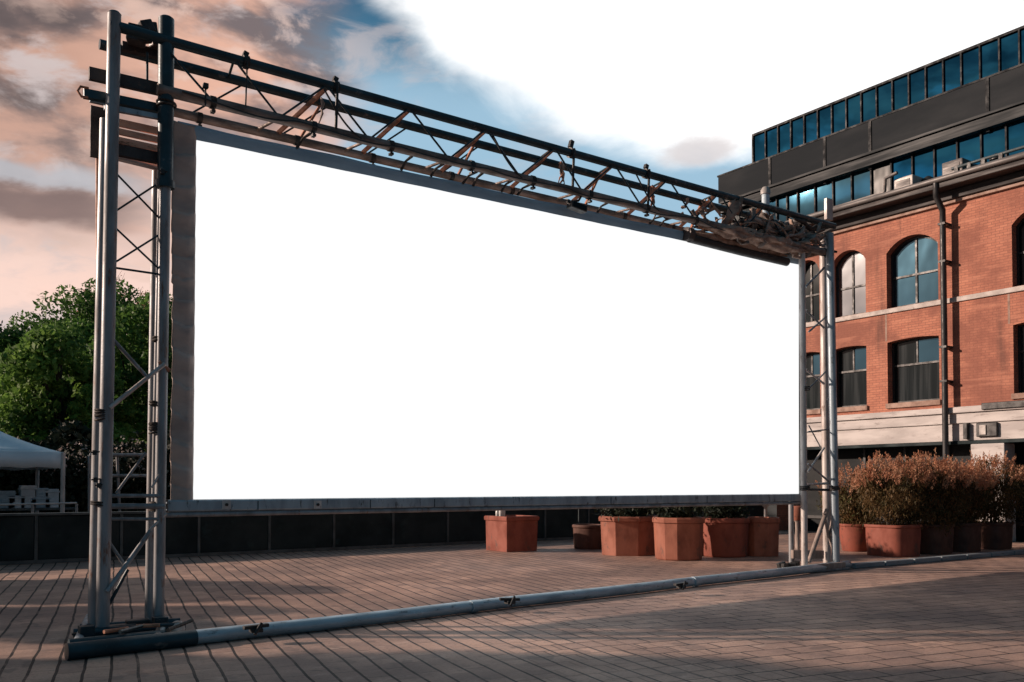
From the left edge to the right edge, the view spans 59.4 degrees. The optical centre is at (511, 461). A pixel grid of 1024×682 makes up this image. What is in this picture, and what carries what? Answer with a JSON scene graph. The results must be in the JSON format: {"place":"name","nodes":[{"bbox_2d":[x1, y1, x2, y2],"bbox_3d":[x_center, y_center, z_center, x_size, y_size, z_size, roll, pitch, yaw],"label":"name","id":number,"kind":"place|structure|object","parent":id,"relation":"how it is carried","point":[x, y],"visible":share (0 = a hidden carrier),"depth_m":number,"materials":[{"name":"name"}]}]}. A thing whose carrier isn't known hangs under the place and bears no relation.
{"place":"outdoors","nodes":[
{"label":"outdoors","id":0,"kind":"place"},
{"bbox_2d":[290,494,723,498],"bbox_3d":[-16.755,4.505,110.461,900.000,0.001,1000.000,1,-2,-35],"label":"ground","id":1,"kind":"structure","parent":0,"point":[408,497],"depth_m":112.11,"materials":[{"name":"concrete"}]},
{"bbox_2d":[0,320,37,419],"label":"tree","id":2,"kind":"object","parent":1,"relation":"on","point":[8,335],"visible":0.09,"depth_m":44.52,"materials":[{"name":"green plant"}]},
{"bbox_2d":[0,431,65,512],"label":"canopy tent","id":3,"kind":"object","parent":1,"relation":"on","point":[16,454],"visible":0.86,"depth_m":21.08,"materials":[{"name":"fabric"}]},
{"bbox_2d":[0,507,74,511],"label":"market table","id":4,"kind":"object","parent":1,"relation":"on","point":[29,509],"visible":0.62,"depth_m":21.47,"materials":[{"name":"grey"}]},
{"bbox_2d":[0,491,15,507],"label":"storage box","id":5,"kind":"object","parent":4,"relation":"on","point":[4,495],"visible":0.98,"depth_m":21.40,"materials":[{"name":"white plastic"}]},
{"bbox_2d":[7,496,25,507],"bbox_3d":[-12.001,0.985,21.681,0.390,0.300,0.430,1,-2,-35],"label":"storage box","id":6,"kind":"object","parent":4,"relation":"on","point":[17,499],"visible":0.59,"depth_m":21.53,"materials":[{"name":"white plastic"}]},
{"bbox_2d":[18,485,37,507],"bbox_3d":[-11.791,0.864,21.832,0.370,0.550,0.430,1,-2,-35],"label":"storage box","id":7,"kind":"object","parent":4,"relation":"on","point":[28,492],"visible":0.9,"depth_m":21.66,"materials":[{"name":"white plastic"}]},
{"bbox_2d":[30,497,51,507],"bbox_3d":[-11.578,1.013,21.978,0.470,0.260,0.430,1,-2,-35],"label":"storage box","id":8,"kind":"object","parent":4,"relation":"on","point":[41,500],"visible":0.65,"depth_m":21.81,"materials":[{"name":"grey plastic"}]},
{"bbox_2d":[35,488,48,496],"bbox_3d":[-11.564,0.771,21.995,0.330,0.220,0.430,1,-2,-35],"label":"storage box","id":9,"kind":"object","parent":8,"relation":"on","point":[40,492],"visible":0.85,"depth_m":21.82,"materials":[{"name":"white plastic"}]},
{"bbox_2d":[45,489,59,507],"bbox_3d":[-11.377,0.916,22.123,0.330,0.460,0.430,1,-2,-35],"label":"storage box","id":10,"kind":"object","parent":4,"relation":"on","point":[53,494],"visible":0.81,"depth_m":21.97,"materials":[{"name":"white plastic"}]},
{"bbox_2d":[5,310,72,404],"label":"tree","id":11,"kind":"object","parent":1,"relation":"on","point":[27,323],"visible":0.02,"depth_m":57.11,"materials":[{"name":"green plant"}]},
{"bbox_2d":[0,502,77,512],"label":"fence rail","id":12,"kind":"object","parent":1,"relation":"on","point":[33,504],"visible":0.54,"depth_m":19.94,"materials":[{"name":"grey metal"}]},
{"bbox_2d":[0,319,136,445],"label":"tree","id":13,"kind":"object","parent":1,"relation":"on","point":[42,354],"visible":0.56,"depth_m":31.86,"materials":[{"name":"green plant"}]},
{"bbox_2d":[41,423,114,512],"bbox_3d":[-11.245,0.651,23.352,1.466,3.280,1.802,-1,-2,33],"label":"shrub","id":14,"kind":"object","parent":1,"relation":"on","point":[76,489],"visible":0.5,"depth_m":23.11,"materials":[{"name":"green plant"}]},
{"bbox_2d":[18,278,148,438],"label":"tree","id":15,"kind":"object","parent":1,"relation":"on","point":[84,315],"visible":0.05,"depth_m":42.77,"materials":[{"name":"green plant"}]},
{"bbox_2d":[0,419,194,512],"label":"hedge","id":16,"kind":"object","parent":1,"relation":"on","point":[11,480],"visible":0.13,"depth_m":26.24,"materials":[{"name":"green plant"}]},
{"bbox_2d":[88,453,146,511],"bbox_3d":[-9.685,0.988,22.549,1.812,2.408,0.140,1,-2,-35],"label":"railing","id":17,"kind":"object","parent":1,"relation":"on","point":[117,475],"visible":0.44,"depth_m":22.44,"materials":[{"name":"grey metal"}]},
{"bbox_2d":[70,272,171,321],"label":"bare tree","id":18,"kind":"object","parent":1,"relation":"on","point":[124,293],"depth_m":49.40,"materials":[{"name":"green plant"}]},
{"bbox_2d":[75,292,172,451],"bbox_3d":[-14.961,-2.140,37.460,6.390,9.460,6.486,1,-2,-35],"label":"tree","id":19,"kind":"object","parent":1,"relation":"on","point":[136,331],"visible":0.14,"depth_m":35.61,"materials":[{"name":"green plant"}]},
{"bbox_2d":[112,430,170,511],"bbox_3d":[-10.205,0.728,24.137,2.057,3.186,1.358,1,-2,-35],"label":"shrub","id":20,"kind":"object","parent":1,"relation":"on","point":[135,486],"visible":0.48,"depth_m":23.92,"materials":[{"name":"green plant"}]},
{"bbox_2d":[0,503,763,564],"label":"wall","id":21,"kind":"structure","parent":1,"relation":"on","point":[38,538],"depth_m":20.92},
{"bbox_2d":[0,530,1023,681],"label":"pavement","id":22,"kind":"structure","parent":0,"point":[953,621],"depth_m":10.64,"materials":[{"name":"brick"}]},
{"bbox_2d":[66,10,849,642],"bbox_3d":[0.696,-1.617,13.513,13.627,7.143,2.451,1,-2,-35],"label":"truss gantry","id":23,"kind":"object","parent":22,"relation":"on","point":[164,110],"visible":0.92,"depth_m":10.28,"materials":[{"name":"grey metal"}]},
{"bbox_2d":[90,105,156,245],"bbox_3d":[-4.329,-3.113,10.107,0.756,1.705,0.430,1,-2,-35],"label":"slatted box","id":24,"kind":"object","parent":23,"relation":"attached to","point":[138,153],"visible":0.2,"depth_m":10.02,"materials":[{"name":"black metal"}]},
{"bbox_2d":[202,82,208,105],"bbox_3d":[-3.481,-4.165,10.187,0.056,0.250,0.060,1,-2,-35],"label":"camera mount","id":25,"kind":"object","parent":23,"relation":"attached to","point":[205,86],"visible":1,"depth_m":10.18,"materials":[{"name":"black metal"}]},
{"bbox_2d":[166,121,800,516],"bbox_3d":[0.780,-1.643,13.399,11.430,4.726,0.274,1,-2,-35],"label":"projection screen","id":26,"kind":"object","parent":23,"relation":"hanging from","point":[350,337],"visible":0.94,"depth_m":12.33,"materials":[{"name":"white fabric"}]},
{"bbox_2d":[682,227,789,265],"bbox_3d":[3.974,-3.744,15.705,2.653,0.290,0.239,1,-2,-35],"label":"awning roll","id":27,"kind":"object","parent":26,"relation":"attached to","point":[712,241],"visible":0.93,"depth_m":15.51,"materials":[{"name":"black fabric"}]},
{"bbox_2d":[566,196,586,213],"bbox_3d":[0.959,-3.874,13.368,0.338,0.306,0.147,1,-2,-35],"label":"floodlight","id":28,"kind":"object","parent":23,"relation":"attached to","point":[575,206],"visible":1,"depth_m":13.33,"materials":[{"name":"black metal"}]},
{"bbox_2d":[318,97,836,258],"bbox_3d":[1.794,-4.187,14.271,10.281,0.834,0.843,1,-2,-35],"label":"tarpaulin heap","id":29,"kind":"object","parent":23,"relation":"on","point":[761,225],"visible":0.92,"depth_m":15.73,"materials":[{"name":"fabric"}]},
{"bbox_2d":[64,560,851,660],"bbox_3d":[1.362,1.819,12.402,13.744,0.221,0.768,1,-2,-40],"label":"ground pipe","id":30,"kind":"object","parent":22,"relation":"on","point":[119,646],"visible":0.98,"depth_m":10.21,"materials":[{"name":"metal"}]},
{"bbox_2d":[484,515,538,551],"bbox_3d":[-0.012,1.749,21.839,0.974,0.840,0.974,1,-2,-35],"label":"planter","id":31,"kind":"object","parent":22,"relation":"on","point":[511,533],"visible":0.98,"depth_m":21.50,"materials":[{"name":"red ceramic"}]},
{"bbox_2d":[572,524,601,548],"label":"planter","id":32,"kind":"object","parent":22,"relation":"on","point":[586,536],"visible":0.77,"depth_m":22.10,"materials":[{"name":"brown ceramic"}]},
{"bbox_2d":[598,515,656,555],"bbox_3d":[2.709,1.698,20.662,1.428,0.880,1.286,1,-2,-35],"label":"planter","id":33,"kind":"object","parent":22,"relation":"on","point":[628,536],"visible":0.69,"depth_m":20.09,"materials":[{"name":"ceramic"}]},
{"bbox_2d":[594,504,658,521],"bbox_3d":[2.676,1.113,20.573,2.003,0.526,1.584,1,-2,-35],"label":"potted plant","id":34,"kind":"object","parent":33,"relation":"in","point":[626,512],"visible":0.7,"depth_m":20.33,"materials":[{"name":"green plant"}]},
{"bbox_2d":[652,516,704,560],"bbox_3d":[3.579,1.652,19.280,1.101,0.900,1.101,1,-2,-35],"label":"planter","id":35,"kind":"object","parent":22,"relation":"on","point":[678,539],"visible":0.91,"depth_m":18.85,"materials":[{"name":"ceramic"}]},
{"bbox_2d":[647,503,702,518],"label":"potted plant","id":36,"kind":"object","parent":35,"relation":"in","point":[676,512],"visible":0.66,"depth_m":19.06,"materials":[{"name":"green plant"}]},
{"bbox_2d":[702,517,749,557],"bbox_3d":[4.756,1.694,20.117,1.145,0.860,1.145,1,-2,-35],"label":"planter","id":37,"kind":"object","parent":22,"relation":"on","point":[726,537],"visible":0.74,"depth_m":19.65,"materials":[{"name":"red ceramic"}]},
{"bbox_2d":[697,502,754,519],"bbox_3d":[4.753,1.032,20.154,1.712,0.690,1.149,1,-2,-35],"label":"potted plant","id":38,"kind":"object","parent":37,"relation":"in","point":[725,511],"visible":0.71,"depth_m":19.89,"materials":[{"name":"green plant"}]},
{"bbox_2d":[743,517,779,556],"bbox_3d":[5.630,1.698,20.250,0.849,0.860,0.849,1,-2,-35],"label":"planter","id":39,"kind":"object","parent":22,"relation":"on","point":[763,536],"visible":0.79,"depth_m":19.91,"materials":[{"name":"ceramic"}]},
{"bbox_2d":[794,506,800,549],"bbox_3d":[6.644,1.593,20.877,0.300,1.102,0.296,1,-2,-35],"label":"post","id":40,"kind":"object","parent":22,"relation":"on","point":[797,514],"visible":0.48,"depth_m":20.82,"materials":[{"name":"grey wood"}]},
{"bbox_2d":[839,523,866,551],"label":"planter","id":41,"kind":"object","parent":22,"relation":"on","point":[852,539],"visible":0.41,"depth_m":21.33,"materials":[{"name":"red ceramic"}]},
{"bbox_2d":[815,462,882,532],"bbox_3d":[8.277,0.868,21.696,1.961,1.728,1.788,1,-2,-35],"label":"feathery bush","id":42,"kind":"object","parent":41,"relation":"in","point":[849,513],"visible":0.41,"depth_m":21.30,"materials":[{"name":"green plant"}]},
{"bbox_2d":[864,523,921,556],"bbox_3d":[8.621,1.778,20.278,1.050,0.700,1.051,1,-2,-35],"label":"planter","id":43,"kind":"object","parent":22,"relation":"on","point":[894,540],"visible":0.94,"depth_m":19.88,"materials":[{"name":"red ceramic"}]},
{"bbox_2d":[850,450,936,528],"bbox_3d":[8.606,0.710,20.333,1.986,1.964,1.803,1,-2,-35],"label":"feathery bush","id":44,"kind":"object","parent":43,"relation":"in","point":[891,497],"visible":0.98,"depth_m":20.07,"materials":[{"name":"green plant"}]},
{"bbox_2d":[777,152,1023,541],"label":"brick building","id":45,"kind":"structure","parent":22,"relation":"on","point":[929,298],"depth_m":26.87,"materials":[{"name":"red brick"}]},
{"bbox_2d":[805,261,819,322],"bbox_3d":[10.186,-5.725,30.458,0.075,2.120,1.000,1,-2,-35],"label":"window","id":46,"kind":"structure","parent":45,"relation":"in","point":[811,268],"depth_m":30.42,"materials":[{"name":"grey glass"}]},
{"bbox_2d":[806,352,819,409],"bbox_3d":[10.186,-2.686,30.378,0.075,1.960,1.000,1,-2,-35],"label":"window","id":47,"kind":"structure","parent":45,"relation":"in","point":[812,359],"depth_m":30.35,"materials":[{"name":"black glass"}]},
{"bbox_2d":[836,251,865,317],"bbox_3d":[11.101,-5.759,29.160,0.075,2.120,1.250,1,-2,-35],"label":"window","id":48,"kind":"structure","parent":45,"relation":"in","point":[850,270],"depth_m":29.23,"materials":[{"name":"grey glass"}]},
{"bbox_2d":[837,346,866,407],"bbox_3d":[11.101,-2.720,29.080,0.075,1.960,1.250,1,-2,-35],"label":"window","id":49,"kind":"structure","parent":45,"relation":"in","point":[851,362],"depth_m":29.15,"materials":[{"name":"black glass"}]},
{"bbox_2d":[833,171,897,206],"bbox_3d":[11.078,-8.458,28.339,0.110,0.750,2.389,1,-2,-35],"label":"roof pipe","id":50,"kind":"object","parent":45,"relation":"on","point":[885,181],"visible":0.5,"depth_m":27.67,"materials":[{"name":"grey metal"}]},
{"bbox_2d":[894,174,922,188],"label":"roof unit","id":51,"kind":"structure","parent":45,"relation":"on","point":[906,180],"depth_m":27.32,"materials":[{"name":"paint"}]},
{"bbox_2d":[891,235,937,307],"bbox_3d":[12.358,-5.805,27.377,0.075,2.120,1.660,1,-2,-35],"label":"window","id":52,"kind":"structure","parent":45,"relation":"in","point":[914,263],"depth_m":27.42,"materials":[{"name":"blue glass"}]},
{"bbox_2d":[892,336,939,402],"bbox_3d":[12.358,-2.766,27.298,0.075,1.960,1.660,1,-2,-35],"label":"window","id":53,"kind":"structure","parent":45,"relation":"in","point":[915,362],"depth_m":27.34,"materials":[{"name":"black glass"}]},
{"bbox_2d":[921,176,933,181],"bbox_3d":[12.692,-8.400,27.350,0.380,0.583,0.370,1,-2,-35],"label":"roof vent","id":54,"kind":"object","parent":45,"relation":"on","point":[926,178],"visible":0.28,"depth_m":27.23,"materials":[{"name":"grey metal"}]},
{"bbox_2d":[942,158,969,174],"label":"roof unit","id":55,"kind":"structure","parent":45,"relation":"on","point":[947,167],"depth_m":26.13,"materials":[{"name":"grey metal"}]},
{"bbox_2d":[951,145,1023,171],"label":"roof pipe","id":56,"kind":"object","parent":45,"relation":"on","point":[1000,155],"visible":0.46,"depth_m":25.10,"materials":[{"name":"grey metal"}]},
{"bbox_2d":[1016,218,1023,285],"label":"window","id":57,"kind":"structure","parent":45,"relation":"in","point":[1020,227],"depth_m":24.88,"materials":[{"name":"black glass"}]},
{"bbox_2d":[1018,324,1023,392],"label":"window","id":58,"kind":"structure","parent":45,"relation":"in","point":[1020,328],"depth_m":24.82,"materials":[{"name":"black glass"}]},
{"bbox_2d":[916,523,954,554],"bbox_3d":[9.745,1.805,20.926,0.927,0.680,0.927,1,-2,-35],"label":"planter","id":59,"kind":"object","parent":22,"relation":"on","point":[935,541],"visible":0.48,"depth_m":20.50,"materials":[{"name":"brown ceramic"}]},
{"bbox_2d":[884,447,975,536],"bbox_3d":[9.761,0.711,20.973,1.982,2.074,1.902,1,-2,-35],"label":"feathery bush","id":60,"kind":"object","parent":59,"relation":"in","point":[939,493],"visible":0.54,"depth_m":20.56,"materials":[{"name":"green plant"}]},
{"bbox_2d":[850,549,1023,568],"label":"kerb","id":61,"kind":"structure","parent":22,"relation":"on","point":[930,559],"depth_m":18.54,"materials":[{"name":"stone"}]},
{"bbox_2d":[953,522,982,551],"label":"planter","id":62,"kind":"object","parent":22,"relation":"on","point":[967,537],"visible":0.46,"depth_m":21.22,"materials":[{"name":"brown ceramic"}]},
{"bbox_2d":[937,456,1000,529],"bbox_3d":[10.744,0.802,21.673,1.886,1.932,1.848,1,-2,-35],"label":"feathery bush","id":63,"kind":"object","parent":62,"relation":"in","point":[976,487],"visible":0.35,"depth_m":21.25,"materials":[{"name":"green plant"}]},
{"bbox_2d":[975,521,1013,549],"bbox_3d":[11.965,1.855,22.453,0.927,0.660,0.927,1,-2,-35],"label":"planter","id":64,"kind":"object","parent":22,"relation":"on","point":[997,536],"visible":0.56,"depth_m":22.03,"materials":[{"name":"brown ceramic"}]},
{"bbox_2d":[960,451,1023,527],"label":"feathery bush","id":65,"kind":"object","parent":64,"relation":"in","point":[1006,489],"visible":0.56,"depth_m":22.07,"materials":[{"name":"green plant"}]},
{"bbox_2d":[0,0,1023,334],"label":"sky","id":66,"kind":"structure","parent":0,"point":[682,89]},
{"bbox_2d":[762,505,768,516],"bbox_3d":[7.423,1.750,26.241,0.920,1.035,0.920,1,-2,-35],"label":"post","id":67,"kind":"object","parent":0,"point":[765,510],"visible":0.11,"depth_m":26.20,"materials":[{"name":"metal"}]},
{"bbox_2d":[761,186,770,214],"bbox_3d":[10.568,-8.421,37.308,0.400,5.990,0.390,1,-2,-35],"label":"flue","id":68,"kind":"object","parent":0,"point":[765,192],"visible":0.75,"depth_m":37.23,"materials":[{"name":"paint"}]},
{"bbox_2d":[717,25,1023,516],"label":"office building","id":69,"kind":"structure","parent":0,"point":[928,119],"depth_m":39.20,"materials":[{"name":"black glass"}]},
{"bbox_2d":[754,133,764,161],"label":"window","id":70,"kind":"structure","parent":69,"relation":"in","point":[759,141],"depth_m":45.27,"materials":[{"name":"blue glass"}]},
{"bbox_2d":[767,128,776,156],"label":"window","id":71,"kind":"structure","parent":69,"relation":"in","point":[771,135],"depth_m":44.63,"materials":[{"name":"blue glass"}]},
{"bbox_2d":[770,199,775,218],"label":"window","id":72,"kind":"structure","parent":69,"relation":"in","point":[773,203],"depth_m":44.49,"materials":[{"name":"glass"}]},
{"bbox_2d":[778,195,785,220],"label":"window","id":73,"kind":"structure","parent":69,"relation":"in","point":[781,200],"depth_m":44.06,"materials":[{"name":"glass"}]},
{"bbox_2d":[779,123,789,152],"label":"window","id":74,"kind":"structure","parent":69,"relation":"in","point":[784,131],"depth_m":44.02,"materials":[{"name":"blue glass"}]},
{"bbox_2d":[788,192,796,219],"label":"window","id":75,"kind":"structure","parent":69,"relation":"in","point":[792,198],"depth_m":43.57,"materials":[{"name":"glass"}]},
{"bbox_2d":[792,118,802,147],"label":"window","id":76,"kind":"structure","parent":69,"relation":"in","point":[797,126],"depth_m":43.40,"materials":[{"name":"blue glass"}]},
{"bbox_2d":[799,186,813,214],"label":"window","id":77,"kind":"structure","parent":69,"relation":"in","point":[806,196],"depth_m":42.91,"materials":[{"name":"glass"}]},
{"bbox_2d":[805,112,816,142],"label":"window","id":78,"kind":"structure","parent":69,"relation":"in","point":[811,120],"depth_m":42.76,"materials":[{"name":"blue glass"}]},
{"bbox_2d":[816,181,831,211],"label":"window","id":79,"kind":"structure","parent":69,"relation":"in","point":[823,191],"depth_m":42.19,"materials":[{"name":"glass"}]},
{"bbox_2d":[819,107,830,137],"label":"window","id":80,"kind":"structure","parent":69,"relation":"in","point":[824,115],"depth_m":42.14,"materials":[{"name":"blue glass"}]},
{"bbox_2d":[833,101,844,132],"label":"window","id":81,"kind":"structure","parent":69,"relation":"in","point":[839,109],"depth_m":41.51,"materials":[{"name":"blue glass"}]},
{"bbox_2d":[834,175,850,205],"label":"window","id":82,"kind":"structure","parent":69,"relation":"in","point":[842,186],"depth_m":41.31,"materials":[{"name":"glass"}]},
{"bbox_2d":[847,95,859,126],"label":"window","id":83,"kind":"structure","parent":69,"relation":"in","point":[853,105],"depth_m":40.90,"materials":[{"name":"blue glass"}]},
{"bbox_2d":[853,169,869,199],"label":"window","id":84,"kind":"structure","parent":69,"relation":"in","point":[861,180],"depth_m":40.51,"materials":[{"name":"glass"}]},
{"bbox_2d":[862,89,875,121],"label":"window","id":85,"kind":"structure","parent":69,"relation":"in","point":[868,99],"depth_m":40.28,"materials":[{"name":"blue glass"}]},
{"bbox_2d":[872,162,889,193],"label":"window","id":86,"kind":"structure","parent":69,"relation":"in","point":[879,172],"depth_m":39.75,"materials":[{"name":"beige glass"}]},
{"bbox_2d":[878,83,890,115],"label":"window","id":87,"kind":"structure","parent":69,"relation":"in","point":[884,92],"depth_m":39.64,"materials":[{"name":"blue glass"}]},
{"bbox_2d":[893,76,907,109],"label":"window","id":88,"kind":"structure","parent":69,"relation":"in","point":[900,86],"depth_m":39.01,"materials":[{"name":"blue glass"}]},
{"bbox_2d":[893,156,910,189],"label":"window","id":89,"kind":"structure","parent":69,"relation":"in","point":[902,166],"depth_m":38.89,"materials":[{"name":"blue glass"}]},
{"bbox_2d":[910,70,924,103],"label":"window","id":90,"kind":"structure","parent":69,"relation":"in","point":[917,80],"depth_m":38.38,"materials":[{"name":"blue glass"}]},
{"bbox_2d":[914,149,932,177],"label":"window","id":91,"kind":"structure","parent":69,"relation":"in","point":[923,161],"depth_m":38.08,"materials":[{"name":"blue glass"}]},
{"bbox_2d":[927,63,941,97],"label":"window","id":92,"kind":"structure","parent":69,"relation":"in","point":[934,73],"depth_m":37.76,"materials":[{"name":"blue glass"}]},
{"bbox_2d":[936,141,955,176],"bbox_3d":[18.089,-9.557,37.231,0.070,7.257,0.920,1,-2,-35],"label":"window","id":93,"kind":"structure","parent":69,"relation":"in","point":[945,153],"depth_m":37.36,"materials":[{"name":"blue glass"}]},
{"bbox_2d":[944,56,959,91],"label":"window","id":94,"kind":"structure","parent":69,"relation":"in","point":[952,66],"depth_m":37.13,"materials":[{"name":"blue glass"}]},
{"bbox_2d":[959,134,979,164],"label":"window","id":95,"kind":"structure","parent":69,"relation":"in","point":[969,147],"depth_m":36.46,"materials":[{"name":"blue glass"}]},
{"bbox_2d":[962,48,978,84],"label":"window","id":96,"kind":"structure","parent":69,"relation":"in","point":[970,60],"depth_m":36.51,"materials":[{"name":"blue glass"}]},
{"bbox_2d":[981,41,997,77],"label":"window","id":97,"kind":"structure","parent":69,"relation":"in","point":[989,53],"depth_m":35.89,"materials":[{"name":"blue glass"}]},
{"bbox_2d":[983,126,1004,161],"bbox_3d":[19.218,-9.599,35.630,0.070,7.257,0.920,1,-2,-35],"label":"window","id":98,"kind":"structure","parent":69,"relation":"in","point":[994,141],"depth_m":35.68,"materials":[{"name":"blue glass"}]},
{"bbox_2d":[1000,33,1017,70],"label":"window","id":99,"kind":"structure","parent":69,"relation":"in","point":[1009,45],"depth_m":35.26,"materials":[{"name":"blue glass"}]},
{"bbox_2d":[1008,119,1023,155],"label":"window","id":100,"kind":"structure","parent":69,"relation":"in","point":[1016,129],"depth_m":35.01,"materials":[{"name":"blue glass"}]},
{"bbox_2d":[1020,30,1023,63],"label":"window","id":101,"kind":"structure","parent":69,"relation":"in","point":[1022,32],"depth_m":34.86,"materials":[{"name":"blue glass"}]}
]}

